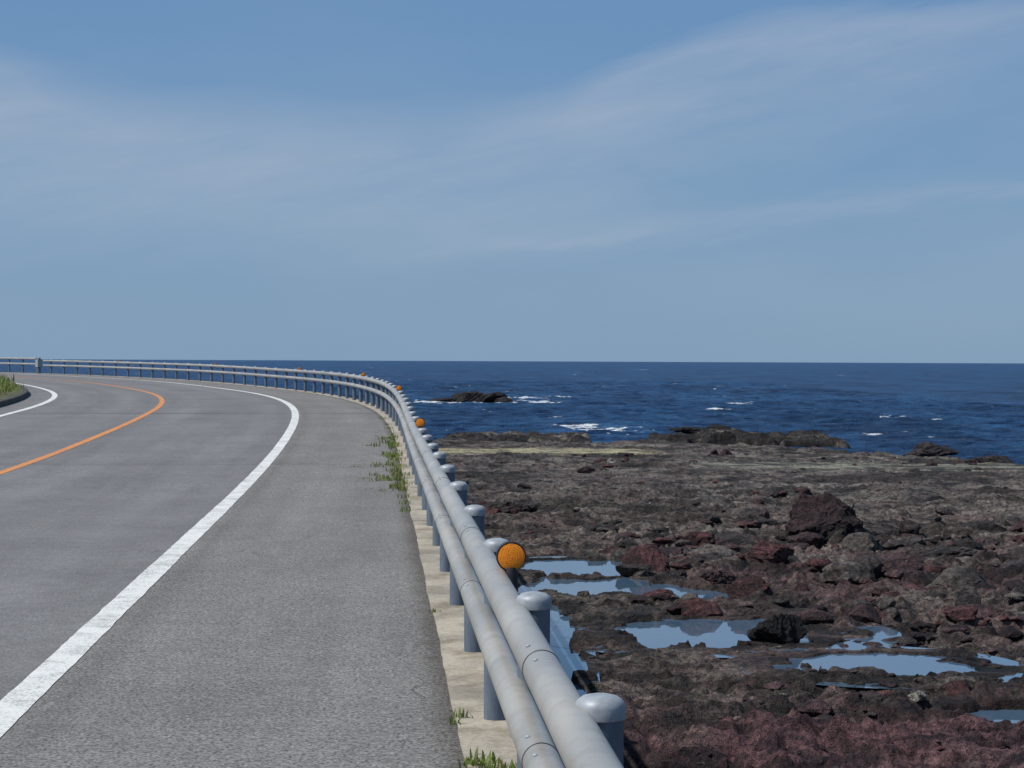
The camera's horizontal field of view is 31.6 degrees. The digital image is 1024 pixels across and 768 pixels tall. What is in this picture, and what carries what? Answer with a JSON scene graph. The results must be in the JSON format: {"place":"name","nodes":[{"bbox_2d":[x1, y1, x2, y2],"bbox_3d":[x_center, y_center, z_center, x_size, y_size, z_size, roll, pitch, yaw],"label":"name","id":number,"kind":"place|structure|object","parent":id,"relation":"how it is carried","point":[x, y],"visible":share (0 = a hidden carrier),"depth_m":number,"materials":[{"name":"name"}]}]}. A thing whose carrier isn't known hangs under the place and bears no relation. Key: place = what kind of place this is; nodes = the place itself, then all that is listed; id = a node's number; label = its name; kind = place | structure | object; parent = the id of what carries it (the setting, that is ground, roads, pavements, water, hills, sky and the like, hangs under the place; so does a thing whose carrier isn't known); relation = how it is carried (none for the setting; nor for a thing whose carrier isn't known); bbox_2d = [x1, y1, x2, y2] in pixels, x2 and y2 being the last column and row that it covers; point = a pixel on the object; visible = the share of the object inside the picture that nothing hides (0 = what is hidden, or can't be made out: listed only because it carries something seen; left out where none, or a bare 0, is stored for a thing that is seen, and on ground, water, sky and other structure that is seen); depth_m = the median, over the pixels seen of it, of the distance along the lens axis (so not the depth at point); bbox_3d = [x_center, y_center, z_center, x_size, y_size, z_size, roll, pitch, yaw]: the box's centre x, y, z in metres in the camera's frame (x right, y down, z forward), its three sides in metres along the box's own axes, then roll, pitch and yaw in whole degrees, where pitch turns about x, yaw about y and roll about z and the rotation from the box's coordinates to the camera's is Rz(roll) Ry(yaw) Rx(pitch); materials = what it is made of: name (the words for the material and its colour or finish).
{"place":"outdoors","nodes":[
{"label":"outdoors","id":0,"kind":"place"},
{"bbox_2d":[0,382,22,399],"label":"ground","id":1,"kind":"structure","parent":0,"point":[7,395],"depth_m":58.74,"materials":[{"name":"green plant"}]},
{"bbox_2d":[0,374,24,394],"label":"roadside grass","id":2,"kind":"structure","parent":1,"relation":"on","point":[6,386],"depth_m":61.93,"materials":[{"name":"green plant"}]},
{"bbox_2d":[0,372,464,767],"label":"road","id":3,"kind":"structure","parent":0,"point":[277,614],"depth_m":13.56,"materials":[{"name":"grey asphalt"}]},
{"bbox_2d":[0,384,27,406],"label":"road kerb","id":4,"kind":"structure","parent":3,"relation":"on","point":[15,398],"depth_m":54.74,"materials":[{"name":"concrete"}]},
{"bbox_2d":[0,373,298,736],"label":"road markings","id":5,"kind":"object","parent":3,"relation":"on","point":[24,695],"visible":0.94,"depth_m":12.94,"materials":[{"name":"white paint"}]},
{"bbox_2d":[3,372,565,767],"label":"concrete kerb strip","id":6,"kind":"object","parent":3,"relation":"on","point":[464,671],"visible":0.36,"depth_m":10.49,"materials":[{"name":"beige concrete"}]},
{"bbox_2d":[0,357,36,372],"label":"guard rail","id":7,"kind":"object","parent":6,"relation":"on","point":[22,363],"visible":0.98,"depth_m":112.35,"materials":[{"name":"metal"}]},
{"bbox_2d":[35,358,41,372],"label":"rail terminal post","id":8,"kind":"object","parent":6,"relation":"on","point":[38,363],"visible":0.82,"depth_m":110.18,"materials":[{"name":"metal"}]},
{"bbox_2d":[43,360,625,767],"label":"guard rail","id":9,"kind":"object","parent":6,"relation":"on","point":[534,699],"visible":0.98,"depth_m":7.20,"materials":[{"name":"metal"}]},
{"bbox_2d":[415,418,424,427],"bbox_3d":[-1.226,0.566,23.843,0.161,0.239,0.062,0,1,0],"label":"road delineator","id":10,"kind":"object","parent":9,"relation":"attached to","point":[419,422],"visible":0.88,"depth_m":23.83,"materials":[{"name":"plastic"}]},
{"bbox_2d":[496,541,525,591],"bbox_3d":[-0.020,0.783,7.639,0.161,0.239,0.062,0,1,0],"label":"road delineator","id":11,"kind":"object","parent":9,"relation":"attached to","point":[511,558],"visible":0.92,"depth_m":7.62,"materials":[{"name":"plastic"}]},
{"bbox_2d":[445,708,472,725],"bbox_3d":[-0.257,1.560,8.516,0.110,0.062,0.245,0,1,19],"label":"weed tuft","id":12,"kind":"object","parent":6,"relation":"on","point":[459,715],"visible":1,"depth_m":8.58,"materials":[{"name":"green plant"}]},
{"bbox_2d":[451,746,516,767],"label":"weed tuft","id":13,"kind":"object","parent":6,"relation":"on","point":[476,760],"visible":0.91,"depth_m":7.53,"materials":[{"name":"green plant"}]},
{"bbox_2d":[350,416,412,511],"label":"edge grass","id":14,"kind":"structure","parent":3,"relation":"on","point":[390,442],"depth_m":27.30,"materials":[{"name":"green plant"}]},
{"bbox_2d":[0,359,1023,464],"bbox_3d":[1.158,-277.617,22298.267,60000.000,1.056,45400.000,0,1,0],"label":"sea","id":15,"kind":"structure","parent":0,"point":[966,411],"depth_m":305.82,"materials":[{"name":"liquid"}]},
{"bbox_2d":[429,397,455,401],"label":"sea rock","id":16,"kind":"object","parent":15,"relation":"in","point":[445,399],"visible":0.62,"depth_m":249.12,"materials":[{"name":"grey stone"}]},
{"bbox_2d":[451,391,484,401],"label":"sea rock","id":17,"kind":"object","parent":15,"relation":"in","point":[474,396],"visible":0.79,"depth_m":249.15,"materials":[{"name":"grey stone"}]},
{"bbox_2d":[483,392,506,401],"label":"sea rock","id":18,"kind":"object","parent":15,"relation":"in","point":[489,397],"visible":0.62,"depth_m":249.66,"materials":[{"name":"grey stone"}]},
{"bbox_2d":[493,396,512,402],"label":"sea rock","id":19,"kind":"object","parent":15,"relation":"in","point":[504,399],"visible":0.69,"depth_m":248.83,"materials":[{"name":"grey stone"}]},
{"bbox_2d":[0,0,1023,362],"label":"sky","id":20,"kind":"structure","parent":0,"point":[814,181],"materials":[{"name":"blue"}]},
{"bbox_2d":[432,428,1023,767],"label":"rocky shore","id":21,"kind":"structure","parent":0,"point":[681,698],"depth_m":39.31,"materials":[{"name":"stone"}]},
{"bbox_2d":[488,501,539,513],"bbox_3d":[0.067,4.158,58.996,1.727,0.693,1.491,0,1,0],"label":"boulder","id":22,"kind":"object","parent":21,"relation":"on","point":[506,507],"visible":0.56,"depth_m":58.67,"materials":[{"name":"grey stone"}]},
{"bbox_2d":[518,589,558,631],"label":"tide pool","id":23,"kind":"structure","parent":21,"relation":"on","point":[554,616],"depth_m":36.25,"materials":[{"name":"blue liquid"}]},
{"bbox_2d":[532,587,599,695],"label":"tide pool","id":24,"kind":"structure","parent":21,"relation":"on","point":[571,661],"depth_m":30.95,"materials":[{"name":"blue liquid"}]},
{"bbox_2d":[521,556,621,575],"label":"tide pool","id":25,"kind":"structure","parent":21,"relation":"on","point":[577,567],"depth_m":45.13,"materials":[{"name":"blue liquid"}]},
{"bbox_2d":[518,575,726,598],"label":"tide pool","id":26,"kind":"structure","parent":21,"relation":"on","point":[571,586],"depth_m":41.51,"materials":[{"name":"blue liquid"}]},
{"bbox_2d":[615,563,654,576],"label":"boulder","id":27,"kind":"object","parent":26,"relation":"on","point":[628,570],"visible":0.9,"depth_m":42.95,"materials":[{"name":"grey stone"}]},
{"bbox_2d":[621,545,668,571],"bbox_3d":[3.214,4.409,44.020,1.204,0.940,0.891,0,1,0],"label":"boulder","id":28,"kind":"object","parent":21,"relation":"on","point":[657,559],"visible":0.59,"depth_m":43.98,"materials":[{"name":"brown stone"}]},
{"bbox_2d":[572,585,727,599],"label":"tide pool","id":29,"kind":"structure","parent":21,"relation":"on","point":[642,589],"depth_m":40.58,"materials":[{"name":"blue liquid"}]},
{"bbox_2d":[669,426,708,433],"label":"sea rock","id":30,"kind":"object","parent":21,"relation":"on","point":[687,430],"visible":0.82,"depth_m":127.42,"materials":[{"name":"grey stone"}]},
{"bbox_2d":[699,569,736,583],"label":"boulder","id":31,"kind":"object","parent":21,"relation":"on","point":[721,576],"visible":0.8,"depth_m":40.78,"materials":[{"name":"brown stone"}]},
{"bbox_2d":[706,424,735,429],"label":"sea rock","id":32,"kind":"object","parent":21,"relation":"on","point":[714,426],"visible":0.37,"depth_m":128.57,"materials":[{"name":"grey stone"}]},
{"bbox_2d":[550,616,901,657],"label":"tide pool","id":33,"kind":"structure","parent":21,"relation":"on","point":[709,633],"depth_m":34.10,"materials":[{"name":"blue liquid"}]},
{"bbox_2d":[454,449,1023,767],"bbox_3d":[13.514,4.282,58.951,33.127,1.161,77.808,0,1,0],"label":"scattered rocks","id":34,"kind":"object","parent":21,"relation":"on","point":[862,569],"visible":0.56,"depth_m":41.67,"materials":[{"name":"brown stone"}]},
{"bbox_2d":[727,575,769,598],"bbox_3d":[5.014,4.301,37.863,0.912,0.617,0.771,1,1,30],"label":"boulder","id":35,"kind":"object","parent":21,"relation":"on","point":[742,587],"visible":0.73,"depth_m":37.69,"materials":[{"name":"brown stone"}]},
{"bbox_2d":[738,539,792,563],"bbox_3d":[6.418,4.471,46.381,1.656,0.979,1.279,0,1,0],"label":"boulder","id":36,"kind":"object","parent":21,"relation":"on","point":[762,550],"visible":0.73,"depth_m":46.05,"materials":[{"name":"brown stone"}]},
{"bbox_2d":[747,613,806,643],"bbox_3d":[4.824,4.505,32.967,1.058,0.698,0.688,0,1,-21],"label":"boulder","id":37,"kind":"object","parent":21,"relation":"on","point":[786,628],"visible":0.8,"depth_m":32.77,"materials":[{"name":"black stone"}]},
{"bbox_2d":[785,491,862,545],"bbox_3d":[9.001,4.084,52.371,2.197,1.971,1.647,0,1,0],"label":"boulder","id":38,"kind":"object","parent":21,"relation":"on","point":[826,515],"visible":0.58,"depth_m":51.96,"materials":[{"name":"brown stone"}]},
{"bbox_2d":[728,645,1023,688],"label":"tide pool","id":39,"kind":"structure","parent":21,"relation":"on","point":[908,664],"depth_m":30.82,"materials":[{"name":"blue liquid"}]},
{"bbox_2d":[880,559,923,577],"bbox_3d":[9.363,4.499,43.585,1.420,0.567,0.841,0,1,0],"label":"boulder","id":40,"kind":"object","parent":21,"relation":"on","point":[908,566],"visible":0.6,"depth_m":43.40,"materials":[{"name":"brown stone"}]},
{"bbox_2d":[902,449,936,456],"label":"boulder","id":41,"kind":"object","parent":21,"relation":"on","point":[922,452],"visible":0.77,"depth_m":99.44,"materials":[{"name":"grey stone"}]},
{"bbox_2d":[908,441,958,456],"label":"boulder","id":42,"kind":"object","parent":21,"relation":"on","point":[939,450],"visible":0.68,"depth_m":101.68,"materials":[{"name":"grey stone"}]},
{"bbox_2d":[915,546,976,557],"bbox_3d":[11.347,4.536,47.132,1.789,0.616,1.224,1,1,21],"label":"boulder","id":43,"kind":"object","parent":21,"relation":"on","point":[949,552],"visible":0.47,"depth_m":46.75,"materials":[{"name":"grey stone"}]},
{"bbox_2d":[956,604,1004,616],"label":"boulder","id":44,"kind":"object","parent":21,"relation":"on","point":[984,610],"visible":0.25,"depth_m":36.15,"materials":[{"name":"brown stone"}]},
{"bbox_2d":[964,455,1014,463],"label":"boulder","id":45,"kind":"object","parent":21,"relation":"on","point":[994,458],"visible":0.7,"depth_m":93.37,"materials":[{"name":"grey stone"}]},
{"bbox_2d":[969,710,1023,722],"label":"tide pool","id":46,"kind":"structure","parent":21,"relation":"on","point":[1014,716],"depth_m":26.29,"materials":[{"name":"blue liquid"}]}
]}

